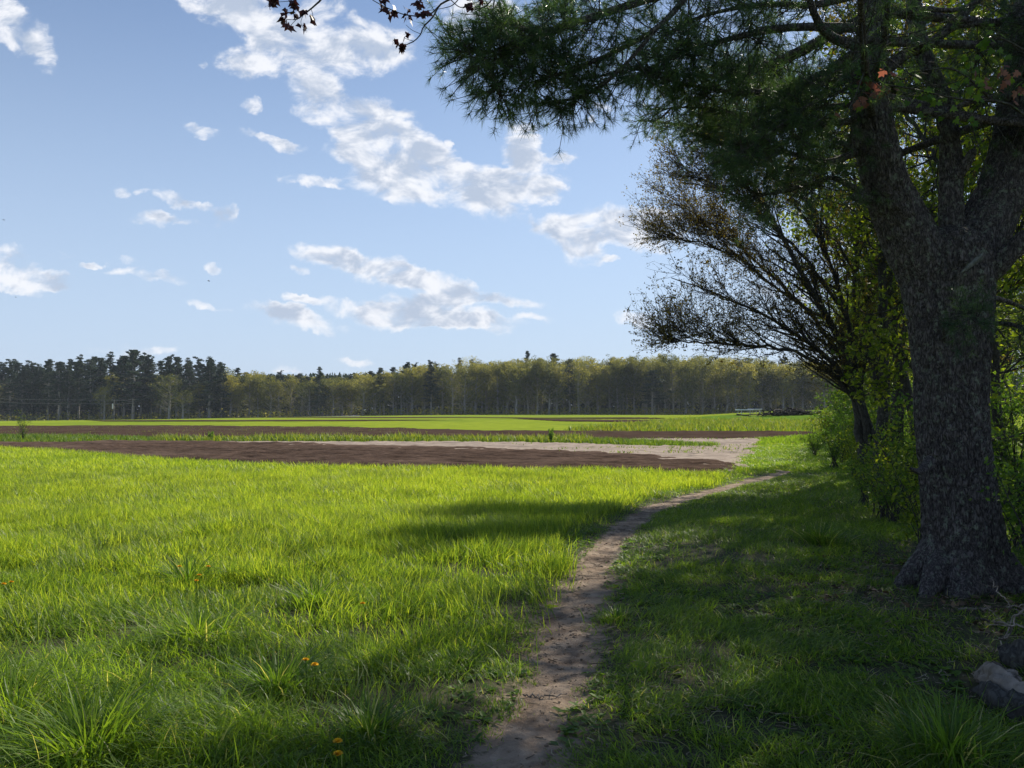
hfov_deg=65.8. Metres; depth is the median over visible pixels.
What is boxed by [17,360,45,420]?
pine tree
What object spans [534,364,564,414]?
broadleaf tree
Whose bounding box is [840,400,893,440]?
bush
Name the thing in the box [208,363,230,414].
pine tree
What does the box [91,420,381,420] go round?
tilled strip
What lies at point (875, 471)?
bush
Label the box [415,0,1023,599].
pine tree
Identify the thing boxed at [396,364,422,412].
broadleaf tree
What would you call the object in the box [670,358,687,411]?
broadleaf tree
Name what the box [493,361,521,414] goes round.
broadleaf tree
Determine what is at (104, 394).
broadleaf tree
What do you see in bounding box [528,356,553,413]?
broadleaf tree
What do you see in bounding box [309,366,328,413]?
pine tree
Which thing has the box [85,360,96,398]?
pine tree
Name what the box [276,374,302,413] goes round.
broadleaf tree
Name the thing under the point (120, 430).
tilled field
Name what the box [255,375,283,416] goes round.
broadleaf tree
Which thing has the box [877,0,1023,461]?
woodland tree
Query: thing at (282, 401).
broadleaf tree
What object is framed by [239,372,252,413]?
pine tree
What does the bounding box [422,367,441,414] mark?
pine tree
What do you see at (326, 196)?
sky
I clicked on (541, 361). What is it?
broadleaf tree
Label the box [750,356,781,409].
broadleaf tree
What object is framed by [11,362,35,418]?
pine tree
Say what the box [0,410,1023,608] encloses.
ground
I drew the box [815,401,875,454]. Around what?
bush
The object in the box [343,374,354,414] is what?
pine tree
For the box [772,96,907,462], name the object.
young tree
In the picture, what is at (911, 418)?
bush
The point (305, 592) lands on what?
grass tuft
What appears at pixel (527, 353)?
pine tree
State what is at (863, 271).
woodland tree
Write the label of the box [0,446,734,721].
crop grass
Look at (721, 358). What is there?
broadleaf tree
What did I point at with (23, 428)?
sapling
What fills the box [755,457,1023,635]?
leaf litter
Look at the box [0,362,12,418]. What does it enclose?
pine tree
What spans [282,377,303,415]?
broadleaf tree
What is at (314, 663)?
dandelion
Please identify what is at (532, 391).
broadleaf tree
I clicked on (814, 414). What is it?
bush
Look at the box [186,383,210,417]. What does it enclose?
broadleaf tree
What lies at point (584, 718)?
ground weeds
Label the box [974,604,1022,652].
dead branch
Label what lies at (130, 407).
pine tree
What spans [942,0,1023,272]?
woodland tree
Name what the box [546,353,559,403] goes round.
pine tree
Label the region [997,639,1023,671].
rock
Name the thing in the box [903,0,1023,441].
woodland tree
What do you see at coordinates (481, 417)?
tilled strip
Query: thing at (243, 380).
broadleaf tree
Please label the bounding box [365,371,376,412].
pine tree
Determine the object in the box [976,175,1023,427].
woodland tree
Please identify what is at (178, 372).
pine tree
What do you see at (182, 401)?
broadleaf tree
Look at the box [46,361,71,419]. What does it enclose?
pine tree
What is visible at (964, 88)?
woodland tree
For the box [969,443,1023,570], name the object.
bush
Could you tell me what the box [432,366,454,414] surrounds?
broadleaf tree
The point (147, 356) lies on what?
pine tree
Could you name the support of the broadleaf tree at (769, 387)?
on the ground at (530, 423)
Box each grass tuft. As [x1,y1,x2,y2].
[0,640,123,731]
[0,644,272,767]
[86,595,299,657]
[112,547,240,585]
[174,634,360,707]
[249,673,447,754]
[259,572,372,611]
[416,638,510,675]
[573,598,654,629]
[760,516,872,547]
[777,673,1023,767]
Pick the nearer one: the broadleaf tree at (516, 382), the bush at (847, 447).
the bush at (847, 447)
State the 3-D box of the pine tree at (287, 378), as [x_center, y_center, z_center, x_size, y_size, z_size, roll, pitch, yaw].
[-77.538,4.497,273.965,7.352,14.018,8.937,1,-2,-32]
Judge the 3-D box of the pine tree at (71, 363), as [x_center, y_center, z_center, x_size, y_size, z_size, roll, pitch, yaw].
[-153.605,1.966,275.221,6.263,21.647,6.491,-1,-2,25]
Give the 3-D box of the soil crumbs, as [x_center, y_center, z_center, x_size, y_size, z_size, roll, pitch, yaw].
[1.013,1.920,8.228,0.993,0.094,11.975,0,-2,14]
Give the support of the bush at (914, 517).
on the turf base
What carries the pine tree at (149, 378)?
on the ground at (530, 423)
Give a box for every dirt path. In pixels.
[490,508,662,767]
[645,469,789,508]
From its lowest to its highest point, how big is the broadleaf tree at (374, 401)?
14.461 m
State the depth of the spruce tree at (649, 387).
254.43 m
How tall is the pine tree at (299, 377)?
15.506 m
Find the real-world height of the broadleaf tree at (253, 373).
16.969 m
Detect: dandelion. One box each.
[302,658,307,707]
[311,662,317,711]
[333,738,342,749]
[334,750,342,767]
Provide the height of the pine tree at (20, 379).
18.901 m
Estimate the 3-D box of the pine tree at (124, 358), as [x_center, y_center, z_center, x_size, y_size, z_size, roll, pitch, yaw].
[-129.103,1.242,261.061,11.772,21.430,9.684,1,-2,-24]
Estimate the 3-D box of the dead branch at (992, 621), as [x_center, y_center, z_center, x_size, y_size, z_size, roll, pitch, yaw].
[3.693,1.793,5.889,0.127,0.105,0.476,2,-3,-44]
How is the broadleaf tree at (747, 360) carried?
on the ground at (530, 423)
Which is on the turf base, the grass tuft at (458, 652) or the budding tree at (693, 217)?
the grass tuft at (458, 652)
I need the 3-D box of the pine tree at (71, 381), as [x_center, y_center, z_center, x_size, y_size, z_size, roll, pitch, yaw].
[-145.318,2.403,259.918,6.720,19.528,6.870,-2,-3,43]
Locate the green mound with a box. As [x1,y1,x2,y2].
[686,414,840,420]
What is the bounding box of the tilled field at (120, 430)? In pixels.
[0,425,815,439]
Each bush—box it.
[798,421,828,455]
[808,403,838,442]
[810,393,851,434]
[814,373,891,450]
[814,418,853,467]
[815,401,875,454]
[817,414,855,462]
[820,424,856,474]
[828,380,870,418]
[838,375,911,428]
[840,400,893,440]
[842,440,886,504]
[846,437,918,518]
[852,419,919,511]
[855,438,919,522]
[858,447,1006,551]
[866,398,913,464]
[875,391,1004,495]
[890,383,912,447]
[908,364,1016,406]
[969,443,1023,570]
[989,356,1023,454]
[990,371,1023,505]
[991,419,1023,551]
[992,348,1023,418]
[1000,363,1023,404]
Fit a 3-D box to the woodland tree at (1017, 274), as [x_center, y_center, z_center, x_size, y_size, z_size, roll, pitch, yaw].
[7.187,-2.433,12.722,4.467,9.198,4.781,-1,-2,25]
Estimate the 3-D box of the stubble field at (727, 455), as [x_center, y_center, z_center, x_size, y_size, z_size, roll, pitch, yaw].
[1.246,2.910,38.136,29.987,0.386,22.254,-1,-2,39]
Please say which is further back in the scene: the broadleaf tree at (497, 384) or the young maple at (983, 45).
the broadleaf tree at (497, 384)
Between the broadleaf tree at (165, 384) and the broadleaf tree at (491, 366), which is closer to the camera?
the broadleaf tree at (165, 384)
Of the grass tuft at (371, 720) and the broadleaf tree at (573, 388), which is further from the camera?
the broadleaf tree at (573, 388)
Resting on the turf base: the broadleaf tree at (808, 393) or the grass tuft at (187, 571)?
the grass tuft at (187, 571)
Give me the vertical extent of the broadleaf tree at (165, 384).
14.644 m
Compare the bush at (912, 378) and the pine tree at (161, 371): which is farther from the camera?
the pine tree at (161, 371)
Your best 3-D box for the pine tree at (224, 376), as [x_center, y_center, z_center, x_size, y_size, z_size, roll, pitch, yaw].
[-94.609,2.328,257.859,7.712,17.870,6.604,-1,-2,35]
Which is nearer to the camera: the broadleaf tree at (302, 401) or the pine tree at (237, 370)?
the broadleaf tree at (302, 401)
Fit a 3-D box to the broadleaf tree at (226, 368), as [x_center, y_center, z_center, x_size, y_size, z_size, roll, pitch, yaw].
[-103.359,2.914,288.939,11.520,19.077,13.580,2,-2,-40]
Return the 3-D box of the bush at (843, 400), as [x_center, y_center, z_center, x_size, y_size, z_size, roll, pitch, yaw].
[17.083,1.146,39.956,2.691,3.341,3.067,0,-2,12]
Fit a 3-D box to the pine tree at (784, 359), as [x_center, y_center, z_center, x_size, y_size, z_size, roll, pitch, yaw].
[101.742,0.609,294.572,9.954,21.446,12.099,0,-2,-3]
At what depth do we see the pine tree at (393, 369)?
288.01 m
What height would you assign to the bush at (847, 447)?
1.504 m
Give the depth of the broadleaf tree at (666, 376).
264.65 m
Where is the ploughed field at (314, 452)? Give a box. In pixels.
[0,440,738,475]
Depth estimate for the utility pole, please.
245.86 m
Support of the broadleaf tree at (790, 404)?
on the ground at (530, 423)
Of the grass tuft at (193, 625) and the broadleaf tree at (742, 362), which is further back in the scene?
the broadleaf tree at (742, 362)
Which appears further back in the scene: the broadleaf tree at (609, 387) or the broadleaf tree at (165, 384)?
the broadleaf tree at (609, 387)
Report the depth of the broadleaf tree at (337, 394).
259.68 m
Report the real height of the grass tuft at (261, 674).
0.318 m
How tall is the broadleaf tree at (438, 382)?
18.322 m
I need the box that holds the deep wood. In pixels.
[0,372,1023,419]
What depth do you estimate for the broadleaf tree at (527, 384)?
262.38 m
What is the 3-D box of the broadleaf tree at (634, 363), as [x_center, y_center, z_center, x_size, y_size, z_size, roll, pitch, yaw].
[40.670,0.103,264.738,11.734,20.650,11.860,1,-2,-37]
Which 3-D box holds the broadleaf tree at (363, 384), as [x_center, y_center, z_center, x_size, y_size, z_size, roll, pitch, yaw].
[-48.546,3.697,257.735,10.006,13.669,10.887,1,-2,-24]
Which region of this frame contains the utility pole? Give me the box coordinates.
[112,400,115,419]
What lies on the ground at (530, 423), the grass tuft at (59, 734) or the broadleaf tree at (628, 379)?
the broadleaf tree at (628, 379)
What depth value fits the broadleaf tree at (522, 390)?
289.92 m
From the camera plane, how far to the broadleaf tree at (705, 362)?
294.33 m
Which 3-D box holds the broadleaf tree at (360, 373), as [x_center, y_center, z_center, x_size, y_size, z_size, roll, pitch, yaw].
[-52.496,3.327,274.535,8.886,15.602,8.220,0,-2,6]
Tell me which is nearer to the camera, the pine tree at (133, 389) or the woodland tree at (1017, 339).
the woodland tree at (1017, 339)
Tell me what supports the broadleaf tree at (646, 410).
on the ground at (530, 423)
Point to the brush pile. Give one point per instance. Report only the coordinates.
(792, 411)
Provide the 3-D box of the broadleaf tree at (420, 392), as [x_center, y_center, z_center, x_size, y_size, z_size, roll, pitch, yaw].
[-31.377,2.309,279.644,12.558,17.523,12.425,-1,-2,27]
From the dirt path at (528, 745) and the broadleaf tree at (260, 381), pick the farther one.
the broadleaf tree at (260, 381)
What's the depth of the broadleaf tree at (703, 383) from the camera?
274.30 m
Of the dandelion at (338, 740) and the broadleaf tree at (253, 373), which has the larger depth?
the broadleaf tree at (253, 373)
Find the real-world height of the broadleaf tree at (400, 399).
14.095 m
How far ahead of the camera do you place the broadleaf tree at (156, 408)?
274.61 m
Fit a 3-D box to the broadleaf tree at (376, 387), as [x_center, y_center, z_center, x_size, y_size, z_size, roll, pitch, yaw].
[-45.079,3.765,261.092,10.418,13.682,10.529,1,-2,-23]
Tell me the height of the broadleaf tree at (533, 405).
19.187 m
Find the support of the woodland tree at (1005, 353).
on the ground at (530, 423)
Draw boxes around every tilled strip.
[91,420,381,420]
[251,417,659,418]
[513,418,651,421]
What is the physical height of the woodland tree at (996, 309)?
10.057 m
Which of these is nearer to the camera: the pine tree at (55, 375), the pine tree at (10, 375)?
the pine tree at (10, 375)
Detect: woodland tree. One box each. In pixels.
[766,158,932,473]
[767,23,982,466]
[781,0,992,487]
[799,1,1023,434]
[806,159,913,439]
[818,243,901,418]
[820,0,1023,446]
[827,120,937,441]
[827,254,910,407]
[831,288,912,409]
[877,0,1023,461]
[877,120,1023,405]
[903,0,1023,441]
[908,220,1023,418]
[917,0,1023,303]
[926,0,1023,303]
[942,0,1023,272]
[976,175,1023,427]
[996,286,1023,415]
[999,263,1023,418]
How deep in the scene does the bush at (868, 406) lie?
33.09 m
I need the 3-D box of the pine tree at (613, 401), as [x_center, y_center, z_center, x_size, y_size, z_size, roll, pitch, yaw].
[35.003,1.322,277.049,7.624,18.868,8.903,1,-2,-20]
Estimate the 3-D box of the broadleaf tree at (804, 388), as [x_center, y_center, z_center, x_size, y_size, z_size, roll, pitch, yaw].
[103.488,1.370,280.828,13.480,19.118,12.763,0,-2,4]
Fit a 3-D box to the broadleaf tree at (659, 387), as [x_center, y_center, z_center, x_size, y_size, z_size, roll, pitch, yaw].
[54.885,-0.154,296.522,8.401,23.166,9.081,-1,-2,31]
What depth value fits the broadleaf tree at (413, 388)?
261.76 m
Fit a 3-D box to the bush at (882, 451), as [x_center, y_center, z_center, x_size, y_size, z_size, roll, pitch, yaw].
[6.380,1.247,12.776,1.533,1.670,1.346,0,-2,15]
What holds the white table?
on the green mound
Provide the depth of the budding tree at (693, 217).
16.51 m
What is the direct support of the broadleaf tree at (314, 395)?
on the ground at (530, 423)
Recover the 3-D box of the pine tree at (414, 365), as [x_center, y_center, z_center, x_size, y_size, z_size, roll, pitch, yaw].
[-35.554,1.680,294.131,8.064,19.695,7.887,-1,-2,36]
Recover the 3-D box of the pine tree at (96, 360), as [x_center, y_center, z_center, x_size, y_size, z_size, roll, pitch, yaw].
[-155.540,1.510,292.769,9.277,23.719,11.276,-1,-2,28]
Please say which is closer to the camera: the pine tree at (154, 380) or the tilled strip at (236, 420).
the tilled strip at (236, 420)
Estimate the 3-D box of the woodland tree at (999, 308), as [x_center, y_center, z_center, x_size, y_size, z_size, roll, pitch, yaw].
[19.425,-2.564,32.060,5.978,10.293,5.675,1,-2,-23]
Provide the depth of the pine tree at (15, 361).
291.56 m
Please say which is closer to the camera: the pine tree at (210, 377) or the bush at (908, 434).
the bush at (908, 434)
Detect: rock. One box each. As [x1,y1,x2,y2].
[970,680,1023,723]
[973,661,1023,692]
[997,639,1023,671]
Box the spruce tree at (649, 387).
[637,370,674,414]
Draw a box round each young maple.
[831,287,912,412]
[835,23,1023,126]
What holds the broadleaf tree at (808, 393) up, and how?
on the ground at (530, 423)
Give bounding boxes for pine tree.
[0,359,19,420]
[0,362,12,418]
[4,359,19,419]
[7,365,34,420]
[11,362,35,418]
[11,363,37,418]
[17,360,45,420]
[25,365,50,420]
[35,359,57,420]
[38,366,58,420]
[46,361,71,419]
[50,362,65,416]
[51,363,63,418]
[58,362,82,419]
[61,359,75,417]
[63,362,77,419]
[69,362,88,418]
[70,354,87,415]
[75,357,102,418]
[80,362,88,419]
[83,356,97,415]
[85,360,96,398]
[89,358,106,417]
[91,358,110,417]
[97,351,120,418]
[101,355,137,419]
[109,349,156,419]
[114,358,128,416]
[114,359,121,419]
[122,354,146,412]
[131,355,150,419]
[138,352,155,417]
[138,357,154,418]
[142,356,158,418]
[149,360,167,418]
[159,357,190,418]
[165,354,174,414]
[173,364,184,416]
[178,361,198,413]
[179,357,195,410]
[179,362,198,418]
[191,356,230,417]
[192,356,203,415]
[194,364,205,415]
[197,357,219,416]
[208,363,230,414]
[211,364,230,416]
[234,368,243,416]
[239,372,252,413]
[260,374,276,414]
[271,375,282,414]
[273,370,286,416]
[275,377,297,415]
[291,373,309,415]
[299,376,315,415]
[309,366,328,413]
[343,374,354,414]
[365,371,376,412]
[374,369,384,415]
[389,367,398,401]
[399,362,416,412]
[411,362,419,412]
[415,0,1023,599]
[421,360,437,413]
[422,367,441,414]
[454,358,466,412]
[524,351,530,362]
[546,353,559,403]
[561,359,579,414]
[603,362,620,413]
[779,357,793,408]
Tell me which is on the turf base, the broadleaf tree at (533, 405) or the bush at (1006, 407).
the bush at (1006, 407)
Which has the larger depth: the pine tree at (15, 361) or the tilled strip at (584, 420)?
the pine tree at (15, 361)
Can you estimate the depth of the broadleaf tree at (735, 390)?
258.26 m
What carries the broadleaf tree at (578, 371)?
on the ground at (530, 423)
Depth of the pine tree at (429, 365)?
267.82 m
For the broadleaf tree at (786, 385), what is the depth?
259.39 m
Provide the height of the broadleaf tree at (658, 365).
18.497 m
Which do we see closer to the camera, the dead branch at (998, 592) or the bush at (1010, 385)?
the dead branch at (998, 592)
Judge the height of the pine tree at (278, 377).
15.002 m
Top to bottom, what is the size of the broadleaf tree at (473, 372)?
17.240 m
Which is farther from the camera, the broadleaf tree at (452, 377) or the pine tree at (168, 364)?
the pine tree at (168, 364)
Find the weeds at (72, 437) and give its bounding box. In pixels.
[0,425,758,452]
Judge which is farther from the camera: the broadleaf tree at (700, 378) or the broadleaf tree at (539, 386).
the broadleaf tree at (539, 386)
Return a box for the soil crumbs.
[497,504,665,767]
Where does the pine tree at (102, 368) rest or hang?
on the ground at (530, 423)
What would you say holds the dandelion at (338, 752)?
on the turf base
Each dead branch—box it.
[523,686,566,698]
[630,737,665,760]
[958,603,1023,611]
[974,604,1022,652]
[975,617,1023,627]
[976,574,1023,613]
[988,606,1023,640]
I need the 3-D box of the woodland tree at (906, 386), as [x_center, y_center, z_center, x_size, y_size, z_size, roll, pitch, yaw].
[8.797,-3.389,19.424,5.741,11.450,4.211,-2,-3,44]
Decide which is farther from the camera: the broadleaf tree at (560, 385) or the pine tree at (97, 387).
the pine tree at (97, 387)
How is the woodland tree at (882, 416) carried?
on the ground at (530, 423)
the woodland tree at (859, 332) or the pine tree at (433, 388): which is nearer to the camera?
the woodland tree at (859, 332)
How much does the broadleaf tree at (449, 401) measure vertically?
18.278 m
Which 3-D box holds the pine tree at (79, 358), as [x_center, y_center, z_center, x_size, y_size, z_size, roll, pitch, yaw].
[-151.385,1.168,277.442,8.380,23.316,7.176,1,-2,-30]
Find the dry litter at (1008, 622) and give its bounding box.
[41,527,1023,767]
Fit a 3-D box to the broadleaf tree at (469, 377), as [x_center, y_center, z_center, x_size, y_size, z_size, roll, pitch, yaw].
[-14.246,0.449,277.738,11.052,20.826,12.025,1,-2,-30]
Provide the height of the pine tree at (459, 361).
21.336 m
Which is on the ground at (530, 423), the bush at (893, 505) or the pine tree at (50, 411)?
the pine tree at (50, 411)
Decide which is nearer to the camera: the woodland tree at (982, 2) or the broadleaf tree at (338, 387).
the woodland tree at (982, 2)
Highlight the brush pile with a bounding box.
[736,406,835,416]
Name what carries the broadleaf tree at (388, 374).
on the ground at (530, 423)
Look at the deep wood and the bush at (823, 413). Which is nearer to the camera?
the bush at (823, 413)
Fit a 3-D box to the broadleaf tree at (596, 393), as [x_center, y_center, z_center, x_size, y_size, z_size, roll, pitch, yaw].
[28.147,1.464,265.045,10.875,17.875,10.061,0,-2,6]
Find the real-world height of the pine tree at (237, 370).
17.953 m
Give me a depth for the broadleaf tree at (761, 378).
262.23 m
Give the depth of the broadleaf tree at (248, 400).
263.09 m
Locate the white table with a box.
[735,409,756,413]
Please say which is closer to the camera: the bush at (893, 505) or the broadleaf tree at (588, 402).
the bush at (893, 505)
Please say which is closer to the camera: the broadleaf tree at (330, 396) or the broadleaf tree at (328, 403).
the broadleaf tree at (328, 403)
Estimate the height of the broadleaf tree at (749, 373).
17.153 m
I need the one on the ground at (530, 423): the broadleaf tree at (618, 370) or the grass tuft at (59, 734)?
the broadleaf tree at (618, 370)
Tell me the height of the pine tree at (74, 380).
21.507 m
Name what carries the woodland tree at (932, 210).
on the ground at (530, 423)
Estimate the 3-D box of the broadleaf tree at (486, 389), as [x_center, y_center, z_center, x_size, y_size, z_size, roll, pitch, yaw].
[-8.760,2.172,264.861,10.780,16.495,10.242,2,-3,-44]
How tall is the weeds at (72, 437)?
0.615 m
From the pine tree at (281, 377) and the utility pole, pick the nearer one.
the utility pole
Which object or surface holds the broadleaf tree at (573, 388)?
on the ground at (530, 423)
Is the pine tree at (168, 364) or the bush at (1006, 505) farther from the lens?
the pine tree at (168, 364)
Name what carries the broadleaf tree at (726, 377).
on the ground at (530, 423)
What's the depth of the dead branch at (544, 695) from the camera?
4.49 m
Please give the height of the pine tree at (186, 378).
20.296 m
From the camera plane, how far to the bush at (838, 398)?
28.62 m
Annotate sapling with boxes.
[14,409,31,437]
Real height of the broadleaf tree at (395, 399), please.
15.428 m
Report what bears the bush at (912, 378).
on the ground at (530, 423)
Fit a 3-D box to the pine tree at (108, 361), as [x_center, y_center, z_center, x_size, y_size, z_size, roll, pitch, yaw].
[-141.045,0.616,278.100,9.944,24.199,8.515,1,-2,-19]
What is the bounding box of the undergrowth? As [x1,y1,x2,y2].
[0,404,906,420]
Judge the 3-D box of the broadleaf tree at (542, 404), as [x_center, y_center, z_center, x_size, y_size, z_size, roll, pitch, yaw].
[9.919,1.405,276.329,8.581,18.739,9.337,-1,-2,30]
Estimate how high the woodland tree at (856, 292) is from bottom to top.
8.538 m
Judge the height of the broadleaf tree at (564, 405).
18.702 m
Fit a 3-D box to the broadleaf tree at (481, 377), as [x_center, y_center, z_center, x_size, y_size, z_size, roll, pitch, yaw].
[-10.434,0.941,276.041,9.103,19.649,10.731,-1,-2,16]
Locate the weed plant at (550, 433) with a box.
[548,428,553,441]
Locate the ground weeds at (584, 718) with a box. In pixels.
[0,516,1022,765]
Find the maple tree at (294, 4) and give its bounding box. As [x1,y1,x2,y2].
[264,0,491,53]
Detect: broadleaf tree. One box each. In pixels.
[91,385,119,419]
[96,372,123,418]
[146,373,163,418]
[150,373,193,418]
[155,375,178,417]
[169,391,196,418]
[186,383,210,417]
[216,367,236,414]
[216,374,247,417]
[226,374,250,417]
[237,374,264,417]
[241,370,269,415]
[246,376,269,416]
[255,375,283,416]
[269,380,289,416]
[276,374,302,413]
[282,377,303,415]
[293,380,321,416]
[293,382,311,415]
[307,381,327,415]
[310,376,336,415]
[315,379,348,415]
[324,376,337,415]
[327,376,352,415]
[327,382,358,415]
[336,379,365,415]
[347,374,377,414]
[350,372,371,413]
[360,376,390,415]
[367,376,377,413]
[373,371,394,414]
[382,372,404,413]
[386,372,403,411]
[386,373,413,414]
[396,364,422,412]
[397,367,424,414]
[411,365,438,414]
[413,368,427,412]
[424,363,447,414]
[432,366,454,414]
[438,364,467,413]
[441,363,459,414]
[452,363,482,414]
[453,360,471,414]
[457,356,480,412]
[463,363,492,414]
[469,359,491,412]
[471,366,499,413]
[482,361,505,413]
[487,362,507,414]
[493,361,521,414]
[495,363,532,414]
[507,361,544,414]
[508,358,524,412]
[512,359,523,409]
[513,358,531,413]
[523,355,552,414]
[525,358,536,412]
[525,361,545,411]
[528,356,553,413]
[531,361,547,410]
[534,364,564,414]
[541,357,568,412]
[545,362,570,413]
[557,362,568,413]
[563,357,592,414]
[565,358,585,412]
[573,356,599,413]
[574,360,604,413]
[582,362,610,414]
[589,363,605,408]
[593,363,624,414]
[600,354,616,403]
[607,359,630,414]
[611,357,635,413]
[612,361,643,414]
[619,354,648,414]
[630,357,651,413]
[630,357,662,414]
[641,360,668,414]
[649,357,678,414]
[653,353,667,413]
[656,354,678,411]
[660,360,688,414]
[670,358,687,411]
[673,360,701,414]
[679,355,707,412]
[679,360,707,414]
[690,356,715,413]
[691,355,712,411]
[695,353,712,411]
[698,361,720,411]
[703,361,724,411]
[708,354,718,411]
[713,357,728,413]
[714,357,742,413]
[716,359,740,411]
[719,364,747,412]
[727,355,751,407]
[733,363,764,411]
[744,356,756,406]
[745,360,776,411]
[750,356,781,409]
[751,367,784,410]
[764,363,785,408]
[768,363,796,409]
[775,360,809,407]
[779,366,799,407]
[789,362,814,408]
[789,366,815,409]
[793,360,805,409]
[800,363,822,409]
[802,366,836,408]
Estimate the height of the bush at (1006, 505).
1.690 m
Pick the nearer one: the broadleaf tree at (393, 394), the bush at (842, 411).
the bush at (842, 411)
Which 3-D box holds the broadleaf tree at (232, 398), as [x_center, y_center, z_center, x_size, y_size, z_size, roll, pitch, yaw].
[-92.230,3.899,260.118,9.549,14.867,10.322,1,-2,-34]
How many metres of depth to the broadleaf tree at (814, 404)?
264.56 m
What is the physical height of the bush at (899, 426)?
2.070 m
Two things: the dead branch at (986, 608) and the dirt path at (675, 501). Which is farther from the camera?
the dirt path at (675, 501)
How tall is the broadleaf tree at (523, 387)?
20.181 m
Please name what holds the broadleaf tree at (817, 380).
on the ground at (530, 423)
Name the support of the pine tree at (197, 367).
on the ground at (530, 423)
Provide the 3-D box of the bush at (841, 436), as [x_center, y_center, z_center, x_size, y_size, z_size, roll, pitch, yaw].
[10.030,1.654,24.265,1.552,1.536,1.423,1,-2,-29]
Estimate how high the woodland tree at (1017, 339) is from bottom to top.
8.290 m
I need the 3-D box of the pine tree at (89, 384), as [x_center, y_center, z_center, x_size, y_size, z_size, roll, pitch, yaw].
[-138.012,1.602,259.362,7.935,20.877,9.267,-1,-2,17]
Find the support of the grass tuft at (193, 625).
on the turf base
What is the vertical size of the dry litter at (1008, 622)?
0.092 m
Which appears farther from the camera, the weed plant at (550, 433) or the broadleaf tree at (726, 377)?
the broadleaf tree at (726, 377)
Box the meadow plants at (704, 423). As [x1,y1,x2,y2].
[564,414,833,431]
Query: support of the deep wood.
on the ground at (530, 423)
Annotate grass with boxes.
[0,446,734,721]
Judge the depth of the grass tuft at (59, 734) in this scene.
3.68 m
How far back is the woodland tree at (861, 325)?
31.09 m
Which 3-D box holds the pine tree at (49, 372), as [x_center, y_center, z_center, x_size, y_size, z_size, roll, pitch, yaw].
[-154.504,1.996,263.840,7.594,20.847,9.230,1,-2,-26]
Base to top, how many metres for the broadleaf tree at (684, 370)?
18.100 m
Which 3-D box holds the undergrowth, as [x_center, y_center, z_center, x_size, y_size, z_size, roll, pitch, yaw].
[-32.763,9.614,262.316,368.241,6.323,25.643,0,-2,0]
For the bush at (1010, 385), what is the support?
on the turf base
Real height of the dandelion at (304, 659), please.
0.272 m
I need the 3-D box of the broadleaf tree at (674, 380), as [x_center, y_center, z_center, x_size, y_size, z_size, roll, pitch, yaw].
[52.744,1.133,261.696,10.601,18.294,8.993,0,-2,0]
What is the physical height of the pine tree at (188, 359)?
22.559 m
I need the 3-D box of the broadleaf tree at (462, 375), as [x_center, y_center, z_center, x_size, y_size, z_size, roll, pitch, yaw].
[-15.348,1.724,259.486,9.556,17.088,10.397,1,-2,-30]
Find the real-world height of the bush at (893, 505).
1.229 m
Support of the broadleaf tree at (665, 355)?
on the ground at (530, 423)
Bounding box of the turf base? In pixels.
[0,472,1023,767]
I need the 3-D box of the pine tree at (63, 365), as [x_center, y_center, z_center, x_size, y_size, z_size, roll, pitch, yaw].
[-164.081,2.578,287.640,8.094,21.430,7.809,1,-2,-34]
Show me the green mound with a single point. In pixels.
(796, 416)
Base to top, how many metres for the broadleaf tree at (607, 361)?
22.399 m
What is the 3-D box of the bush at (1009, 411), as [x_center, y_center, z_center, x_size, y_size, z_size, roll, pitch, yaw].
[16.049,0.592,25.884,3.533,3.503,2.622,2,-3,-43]
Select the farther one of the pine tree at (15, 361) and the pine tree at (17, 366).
the pine tree at (15, 361)
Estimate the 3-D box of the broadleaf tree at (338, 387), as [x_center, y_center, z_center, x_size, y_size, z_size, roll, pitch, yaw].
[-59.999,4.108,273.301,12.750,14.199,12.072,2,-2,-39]
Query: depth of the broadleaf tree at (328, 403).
261.68 m
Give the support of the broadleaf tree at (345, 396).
on the ground at (530, 423)
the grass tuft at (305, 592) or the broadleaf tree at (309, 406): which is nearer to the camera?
the grass tuft at (305, 592)
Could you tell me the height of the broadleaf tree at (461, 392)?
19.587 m
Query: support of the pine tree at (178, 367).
on the ground at (530, 423)
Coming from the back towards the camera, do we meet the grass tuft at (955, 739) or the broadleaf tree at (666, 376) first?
the broadleaf tree at (666, 376)
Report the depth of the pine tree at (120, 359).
280.00 m
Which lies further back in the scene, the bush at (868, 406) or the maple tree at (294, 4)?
the bush at (868, 406)
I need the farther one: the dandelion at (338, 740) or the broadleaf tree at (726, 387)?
the broadleaf tree at (726, 387)
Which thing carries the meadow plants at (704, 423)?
on the ground at (530, 423)
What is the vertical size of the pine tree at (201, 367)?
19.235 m
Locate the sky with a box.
[0,0,1023,410]
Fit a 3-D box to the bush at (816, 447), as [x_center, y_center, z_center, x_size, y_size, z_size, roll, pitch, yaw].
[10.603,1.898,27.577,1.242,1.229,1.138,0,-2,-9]
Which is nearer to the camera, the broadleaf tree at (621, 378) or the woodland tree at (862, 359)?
the woodland tree at (862, 359)
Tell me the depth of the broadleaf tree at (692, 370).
278.33 m
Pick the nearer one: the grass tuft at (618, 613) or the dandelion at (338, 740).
the dandelion at (338, 740)
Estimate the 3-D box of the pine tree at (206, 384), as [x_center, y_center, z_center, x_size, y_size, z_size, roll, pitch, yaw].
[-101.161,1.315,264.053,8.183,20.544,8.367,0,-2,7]
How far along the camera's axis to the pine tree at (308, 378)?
277.44 m
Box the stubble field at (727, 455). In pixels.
[236,438,760,470]
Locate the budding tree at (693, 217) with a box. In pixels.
[615,94,885,483]

